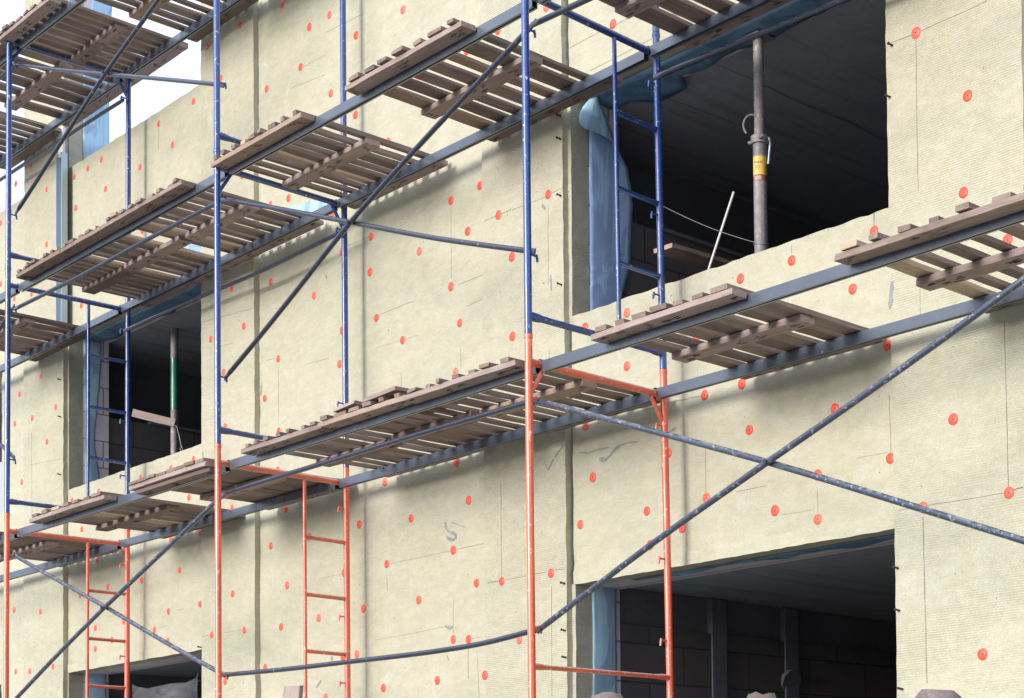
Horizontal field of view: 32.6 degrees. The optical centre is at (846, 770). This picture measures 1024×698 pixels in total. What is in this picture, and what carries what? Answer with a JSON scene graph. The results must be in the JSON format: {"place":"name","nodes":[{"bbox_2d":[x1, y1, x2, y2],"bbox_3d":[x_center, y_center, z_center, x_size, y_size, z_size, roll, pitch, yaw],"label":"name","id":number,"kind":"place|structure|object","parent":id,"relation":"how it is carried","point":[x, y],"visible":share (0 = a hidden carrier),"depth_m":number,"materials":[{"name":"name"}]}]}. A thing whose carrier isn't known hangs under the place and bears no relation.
{"place":"outdoors","nodes":[
{"label":"outdoors","id":0,"kind":"place"},
{"bbox_2d":[0,0,200,512],"label":"sky","id":1,"kind":"structure","parent":0,"point":[148,97],"materials":[{"name":"white"}]},
{"bbox_2d":[283,685,302,697],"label":"leaning board","id":2,"kind":"object","parent":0,"point":[292,691],"visible":1,"depth_m":11.03,"materials":[{"name":"beige wood"}]},
{"bbox_2d":[524,333,673,697],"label":"scaffold frame","id":3,"kind":"object","parent":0,"point":[530,388],"visible":0.98,"depth_m":9.18,"materials":[{"name":"orange paint"}]},
{"bbox_2d":[227,359,542,469],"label":"deck beam","id":4,"kind":"structure","parent":3,"relation":"attached to","point":[248,460],"depth_m":10.04,"materials":[{"name":"grey metal"}]},
{"bbox_2d":[241,421,469,477],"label":"deck panel","id":5,"kind":"structure","parent":4,"relation":"on","point":[394,453],"depth_m":10.97,"materials":[{"name":"brown wood"}]},
{"bbox_2d":[318,393,552,453],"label":"deck panel","id":6,"kind":"structure","parent":4,"relation":"on","point":[468,432],"depth_m":10.35,"materials":[{"name":"brown wood"}]},
{"bbox_2d":[333,400,362,412],"bbox_3d":[-2.894,-2.186,10.330,0.212,0.026,0.459,-10,-7,36],"label":"offcut board","id":7,"kind":"object","parent":6,"relation":"on","point":[349,405],"visible":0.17,"depth_m":10.14,"materials":[{"name":"brown wood"}]},
{"bbox_2d":[363,386,456,412],"bbox_3d":[-2.597,-2.199,10.060,0.343,0.027,0.454,-6,-5,40],"label":"offcut board","id":8,"kind":"object","parent":6,"relation":"on","point":[390,392],"visible":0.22,"depth_m":9.87,"materials":[{"name":"brown wood"}]},
{"bbox_2d":[403,357,659,431],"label":"deck panel","id":9,"kind":"structure","parent":4,"relation":"on","point":[562,389],"depth_m":9.64,"materials":[{"name":"brown wood"}]},
{"bbox_2d":[338,388,656,487],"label":"deck beam","id":10,"kind":"structure","parent":3,"relation":"attached to","point":[623,404],"depth_m":10.70,"materials":[{"name":"grey metal"}]},
{"bbox_2d":[521,0,666,368],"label":"scaffold frame","id":11,"kind":"object","parent":3,"relation":"on","point":[530,316],"visible":0.96,"depth_m":9.49,"materials":[{"name":"blue paint"}]},
{"bbox_2d":[229,0,536,175],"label":"deck beam","id":12,"kind":"structure","parent":11,"relation":"on","point":[498,22],"depth_m":10.08,"materials":[{"name":"metal"}]},
{"bbox_2d":[211,110,447,209],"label":"deck panel","id":13,"kind":"structure","parent":12,"relation":"on","point":[311,166],"depth_m":11.27,"materials":[{"name":"brown wood"}]},
{"bbox_2d":[345,18,622,141],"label":"deck panel","id":14,"kind":"structure","parent":12,"relation":"on","point":[509,70],"depth_m":10.13,"materials":[{"name":"brown wood"}]},
{"bbox_2d":[538,0,551,4],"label":"deck beam","id":15,"kind":"structure","parent":11,"relation":"on","point":[543,1],"depth_m":9.08,"materials":[{"name":"metal"}]},
{"bbox_2d":[599,0,792,49],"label":"deck panel","id":16,"kind":"structure","parent":15,"relation":"on","point":[648,11],"depth_m":9.34,"materials":[{"name":"brown wood"}]},
{"bbox_2d":[530,0,592,27],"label":"tie tube","id":17,"kind":"object","parent":11,"relation":"attached to","point":[559,12],"visible":1,"depth_m":8.94,"materials":[{"name":"paint"}]},
{"bbox_2d":[652,6,659,32],"bbox_3d":[-1.445,-5.325,9.480,0.075,2.070,1.014,-3,-3,40],"label":"scaffold frame","id":18,"kind":"object","parent":11,"relation":"on","point":[655,28],"visible":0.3,"depth_m":9.79,"materials":[{"name":"blue paint"}]},
{"bbox_2d":[649,0,774,57],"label":"deck beam","id":19,"kind":"structure","parent":11,"relation":"attached to","point":[707,25],"depth_m":9.42,"materials":[{"name":"metal"}]},
{"bbox_2d":[663,206,768,245],"bbox_3d":[-0.759,-3.151,9.796,0.611,0.228,0.091,-1,-2,-3],"label":"tie wire","id":20,"kind":"object","parent":11,"relation":"attached to","point":[717,230],"visible":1,"depth_m":9.76,"materials":[{"name":"grey metal"}]},
{"bbox_2d":[653,0,849,80],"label":"tie tube","id":21,"kind":"object","parent":11,"relation":"attached to","point":[761,33],"visible":1,"depth_m":9.18,"materials":[{"name":"paint"}]},
{"bbox_2d":[534,275,1023,633],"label":"cross brace","id":22,"kind":"object","parent":3,"relation":"attached to","point":[770,461],"visible":1,"depth_m":7.69,"materials":[{"name":"paint"}]},
{"bbox_2d":[540,210,1023,372],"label":"deck beam","id":23,"kind":"structure","parent":3,"relation":"attached to","point":[818,279],"depth_m":7.80,"materials":[{"name":"grey metal"}]},
{"bbox_2d":[834,184,1023,313],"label":"deck panel","id":24,"kind":"structure","parent":23,"relation":"on","point":[953,276],"depth_m":7.42,"materials":[{"name":"brown wood"}]},
{"bbox_2d":[654,285,1023,398],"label":"deck beam","id":25,"kind":"structure","parent":3,"relation":"attached to","point":[923,320],"depth_m":8.69,"materials":[{"name":"grey metal"}]},
{"bbox_2d":[591,283,885,379],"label":"deck panel","id":26,"kind":"structure","parent":25,"relation":"on","point":[773,336],"depth_m":8.54,"materials":[{"name":"brown wood"}]},
{"bbox_2d":[591,692,622,697],"bbox_3d":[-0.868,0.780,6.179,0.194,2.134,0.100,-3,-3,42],"label":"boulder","id":27,"kind":"object","parent":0,"point":[607,695],"visible":1,"depth_m":6.17,"materials":[{"name":"grey stone"}]},
{"label":"ground","id":28,"kind":"structure","parent":0,"visible":0},
{"bbox_2d":[3,513,129,697],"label":"scaffold frame","id":29,"kind":"object","parent":28,"relation":"on","point":[8,531],"visible":0.86,"depth_m":14.01,"materials":[{"name":"orange paint"}]},
{"bbox_2d":[0,534,18,543],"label":"deck beam","id":30,"kind":"structure","parent":29,"relation":"attached to","point":[13,536],"depth_m":13.73,"materials":[{"name":"grey metal"}]},
{"bbox_2d":[0,532,119,566],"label":"deck panel","id":31,"kind":"structure","parent":30,"relation":"on","point":[37,548],"depth_m":14.50,"materials":[{"name":"brown wood"}]},
{"bbox_2d":[0,540,121,582],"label":"deck beam","id":32,"kind":"structure","parent":29,"relation":"attached to","point":[80,556],"depth_m":14.96,"materials":[{"name":"grey metal"}]},
{"bbox_2d":[4,266,130,512],"bbox_3d":[-6.438,-3.088,13.971,0.060,2.077,1.013,-3,-3,44],"label":"scaffold frame","id":33,"kind":"object","parent":29,"relation":"on","point":[8,500],"visible":0.81,"depth_m":14.05,"materials":[{"name":"blue paint"}]},
{"bbox_2d":[0,304,14,331],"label":"brace end","id":34,"kind":"object","parent":33,"relation":"attached to","point":[2,324],"visible":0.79,"depth_m":13.83,"materials":[{"name":"paint"}]},
{"bbox_2d":[0,442,14,458],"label":"brace end","id":35,"kind":"object","parent":33,"relation":"attached to","point":[12,455],"visible":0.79,"depth_m":13.70,"materials":[{"name":"paint"}]},
{"bbox_2d":[0,283,19,303],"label":"deck beam","id":36,"kind":"structure","parent":33,"relation":"on","point":[14,292],"depth_m":13.83,"materials":[{"name":"grey metal"}]},
{"bbox_2d":[0,309,94,361],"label":"deck panel","id":37,"kind":"structure","parent":36,"relation":"on","point":[22,324],"depth_m":15.02,"materials":[{"name":"brown wood"}]},
{"bbox_2d":[0,305,121,373],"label":"deck beam","id":38,"kind":"structure","parent":33,"relation":"attached to","point":[64,338],"depth_m":15.07,"materials":[{"name":"grey metal"}]},
{"bbox_2d":[5,40,130,266],"bbox_3d":[-6.460,-5.023,14.033,0.060,1.936,1.013,-3,-3,44],"label":"scaffold frame","id":39,"kind":"object","parent":33,"relation":"on","point":[9,254],"visible":0.6,"depth_m":13.70,"materials":[{"name":"blue paint"}]},
{"bbox_2d":[0,45,18,67],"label":"deck beam","id":40,"kind":"structure","parent":39,"relation":"attached to","point":[3,57],"depth_m":13.95,"materials":[{"name":"metal"}]},
{"bbox_2d":[0,43,133,126],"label":"deck panel","id":41,"kind":"structure","parent":40,"relation":"on","point":[33,89],"depth_m":14.61,"materials":[{"name":"brown wood"}]},
{"bbox_2d":[19,0,86,49],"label":"deck beam","id":42,"kind":"structure","parent":39,"relation":"attached to","point":[54,19],"depth_m":13.37,"materials":[{"name":"metal"}]},
{"bbox_2d":[0,72,122,165],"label":"deck beam","id":43,"kind":"structure","parent":39,"relation":"attached to","point":[71,112],"depth_m":15.20,"materials":[{"name":"metal"}]},
{"bbox_2d":[0,111,61,169],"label":"deck panel","id":44,"kind":"structure","parent":43,"relation":"on","point":[33,148],"depth_m":15.58,"materials":[{"name":"brown wood"}]},
{"bbox_2d":[0,98,124,181],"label":"tie tube","id":45,"kind":"object","parent":39,"relation":"attached to","point":[72,132],"visible":0.89,"depth_m":15.05,"materials":[{"name":"paint"}]},
{"bbox_2d":[13,0,224,213],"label":"cross brace","id":46,"kind":"object","parent":39,"relation":"attached to","point":[124,46],"visible":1,"depth_m":12.71,"materials":[{"name":"paint"}]},
{"bbox_2d":[0,64,13,79],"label":"brace end","id":47,"kind":"object","parent":46,"relation":"attached to","point":[2,75],"visible":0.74,"depth_m":13.93,"materials":[{"name":"paint"}]},
{"bbox_2d":[122,0,242,80],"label":"deck beam","id":48,"kind":"structure","parent":39,"relation":"on","point":[176,39],"depth_m":13.67,"materials":[{"name":"metal"}]},
{"bbox_2d":[0,0,187,84],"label":"deck panel","id":49,"kind":"structure","parent":48,"relation":"on","point":[81,34],"depth_m":13.72,"materials":[{"name":"brown wood"}]},
{"bbox_2d":[94,0,258,41],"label":"deck panel","id":50,"kind":"structure","parent":48,"relation":"on","point":[139,11],"depth_m":13.30,"materials":[{"name":"brown wood"}]},
{"bbox_2d":[15,198,222,309],"bbox_3d":[-5.480,-3.798,12.545,3.438,0.056,0.030,-3,-3,42],"label":"tie tube","id":51,"kind":"object","parent":33,"relation":"attached to","point":[125,251],"visible":0.96,"depth_m":12.41,"materials":[{"name":"paint"}]},
{"bbox_2d":[18,171,228,291],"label":"deck beam","id":52,"kind":"structure","parent":33,"relation":"attached to","point":[203,186],"depth_m":12.41,"materials":[{"name":"metal"}]},
{"bbox_2d":[16,247,195,307],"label":"deck panel","id":53,"kind":"structure","parent":52,"relation":"on","point":[115,278],"depth_m":13.55,"materials":[{"name":"brown wood"}]},
{"bbox_2d":[119,199,337,312],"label":"deck beam","id":54,"kind":"structure","parent":33,"relation":"attached to","point":[257,244],"depth_m":13.02,"materials":[{"name":"metal"}]},
{"bbox_2d":[60,178,323,284],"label":"deck panel","id":55,"kind":"structure","parent":54,"relation":"on","point":[198,235],"depth_m":12.58,"materials":[{"name":"brown wood"}]},
{"bbox_2d":[13,493,223,697],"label":"cross brace","id":56,"kind":"object","parent":29,"relation":"attached to","point":[147,566],"visible":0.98,"depth_m":12.31,"materials":[{"name":"paint"}]},
{"bbox_2d":[0,552,14,562],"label":"brace end","id":57,"kind":"object","parent":56,"relation":"attached to","point":[2,559],"visible":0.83,"depth_m":13.75,"materials":[{"name":"paint"}]},
{"bbox_2d":[17,466,230,536],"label":"deck beam","id":58,"kind":"structure","parent":29,"relation":"attached to","point":[126,499],"depth_m":12.62,"materials":[{"name":"grey metal"}]},
{"bbox_2d":[29,491,243,538],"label":"deck panel","id":59,"kind":"structure","parent":58,"relation":"on","point":[148,515],"depth_m":13.05,"materials":[{"name":"brown wood"}]},
{"bbox_2d":[128,458,350,509],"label":"deck panel","id":60,"kind":"structure","parent":58,"relation":"on","point":[190,471],"depth_m":11.96,"materials":[{"name":"brown wood"}]},
{"bbox_2d":[118,478,339,547],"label":"deck beam","id":61,"kind":"structure","parent":29,"relation":"attached to","point":[323,488],"depth_m":12.87,"materials":[{"name":"grey metal"}]},
{"bbox_2d":[214,443,350,697],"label":"scaffold frame","id":62,"kind":"object","parent":28,"relation":"on","point":[219,463],"visible":0.95,"depth_m":11.69,"materials":[{"name":"orange paint"}]},
{"bbox_2d":[213,148,348,467],"bbox_3d":[-3.894,-3.187,11.659,0.055,2.066,1.012,-3,-3,41],"label":"scaffold frame","id":63,"kind":"object","parent":62,"relation":"on","point":[219,429],"visible":0.78,"depth_m":11.34,"materials":[{"name":"blue paint"}]},
{"bbox_2d":[123,231,339,332],"bbox_3d":[-4.846,-3.762,13.123,3.443,0.067,0.030,-3,-3,42],"label":"tie tube","id":64,"kind":"object","parent":63,"relation":"attached to","point":[253,274],"visible":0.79,"depth_m":12.94,"materials":[{"name":"paint"}]},
{"bbox_2d":[213,0,346,185],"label":"scaffold frame","id":65,"kind":"object","parent":63,"relation":"on","point":[218,135],"visible":0.56,"depth_m":11.36,"materials":[{"name":"blue paint"}]},
{"bbox_2d":[222,18,536,380],"bbox_3d":[-2.935,-3.332,10.219,3.454,1.317,0.075,-3,-3,42],"label":"cross brace","id":66,"kind":"object","parent":63,"relation":"attached to","point":[477,83],"visible":0.96,"depth_m":10.06,"materials":[{"name":"paint"}]},
{"bbox_2d":[337,46,648,208],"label":"deck beam","id":67,"kind":"structure","parent":63,"relation":"attached to","point":[604,75],"depth_m":10.70,"materials":[{"name":"metal"}]},
{"bbox_2d":[223,396,536,495],"bbox_3d":[-2.921,-1.920,10.178,3.410,0.042,0.030,-3,-3,42],"label":"tie tube","id":68,"kind":"object","parent":62,"relation":"attached to","point":[506,408],"visible":0.88,"depth_m":10.01,"materials":[{"name":"paint"}]},
{"bbox_2d":[224,625,539,677],"bbox_3d":[-2.895,-0.676,10.126,3.414,0.081,0.030,-3,-3,42],"label":"tie tube","id":69,"kind":"object","parent":62,"relation":"attached to","point":[400,655],"visible":0.94,"depth_m":9.95,"materials":[{"name":"paint"}]},
{"bbox_2d":[0,0,1023,697],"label":"building","id":70,"kind":"structure","parent":28,"relation":"on","point":[888,116],"depth_m":11.20,"materials":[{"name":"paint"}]},
{"bbox_2d":[170,328,178,453],"bbox_3d":[-6.113,-2.628,15.349,0.074,2.874,0.074,-3,-3,42],"label":"steel prop","id":71,"kind":"object","parent":70,"relation":"on","point":[174,347],"visible":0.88,"depth_m":15.36,"materials":[{"name":"green paint"}]},
{"bbox_2d":[132,409,179,427],"bbox_3d":[-6.296,-3.203,15.372,0.480,0.074,0.062,15,3,16],"label":"plank","id":72,"kind":"object","parent":71,"relation":"attached to","point":[155,418],"visible":1,"depth_m":15.34,"materials":[{"name":"brown wood"}]},
{"bbox_2d":[185,244,200,251],"bbox_3d":[-5.167,-4.173,13.648,0.875,0.403,0.021,-3,-3,43],"label":"film scrap","id":73,"kind":"object","parent":70,"relation":"attached to","point":[194,247],"visible":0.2,"depth_m":13.83,"materials":[{"name":"blue plastic"}]},
{"bbox_2d":[289,201,326,217],"bbox_3d":[-4.061,-4.219,12.650,0.797,0.161,0.018,-3,-3,43],"label":"film scrap","id":74,"kind":"object","parent":70,"relation":"attached to","point":[312,206],"visible":0.53,"depth_m":12.60,"materials":[{"name":"plastic"}]},
{"bbox_2d":[653,243,730,269],"bbox_3d":[-0.886,-3.274,10.880,0.172,0.032,0.806,-3,-2,42],"label":"plank","id":75,"kind":"object","parent":70,"relation":"on","point":[686,255],"visible":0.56,"depth_m":10.73,"materials":[{"name":"brown wood"}]},
{"bbox_2d":[708,191,734,268],"bbox_3d":[-0.793,-3.408,10.664,0.255,0.445,0.017,-3,-3,42],"label":"rod","id":76,"kind":"object","parent":70,"relation":"on","point":[722,227],"visible":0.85,"depth_m":10.66,"materials":[{"name":"white paint"}]},
{"bbox_2d":[742,30,774,252],"bbox_3d":[-0.511,-3.555,9.820,0.142,1.441,0.154,-3,-3,42],"label":"steel prop","id":77,"kind":"object","parent":70,"relation":"on","point":[760,142],"visible":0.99,"depth_m":9.80,"materials":[{"name":"grey metal"}]},
{"bbox_2d":[747,692,775,697],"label":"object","id":78,"kind":"object","parent":28,"relation":"on","point":[759,695],"visible":1,"depth_m":5.63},
{"bbox_2d":[915,689,961,697],"bbox_3d":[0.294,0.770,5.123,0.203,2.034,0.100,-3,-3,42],"label":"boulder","id":79,"kind":"object","parent":28,"relation":"on","point":[929,693],"visible":1,"depth_m":5.11,"materials":[{"name":"grey stone"}]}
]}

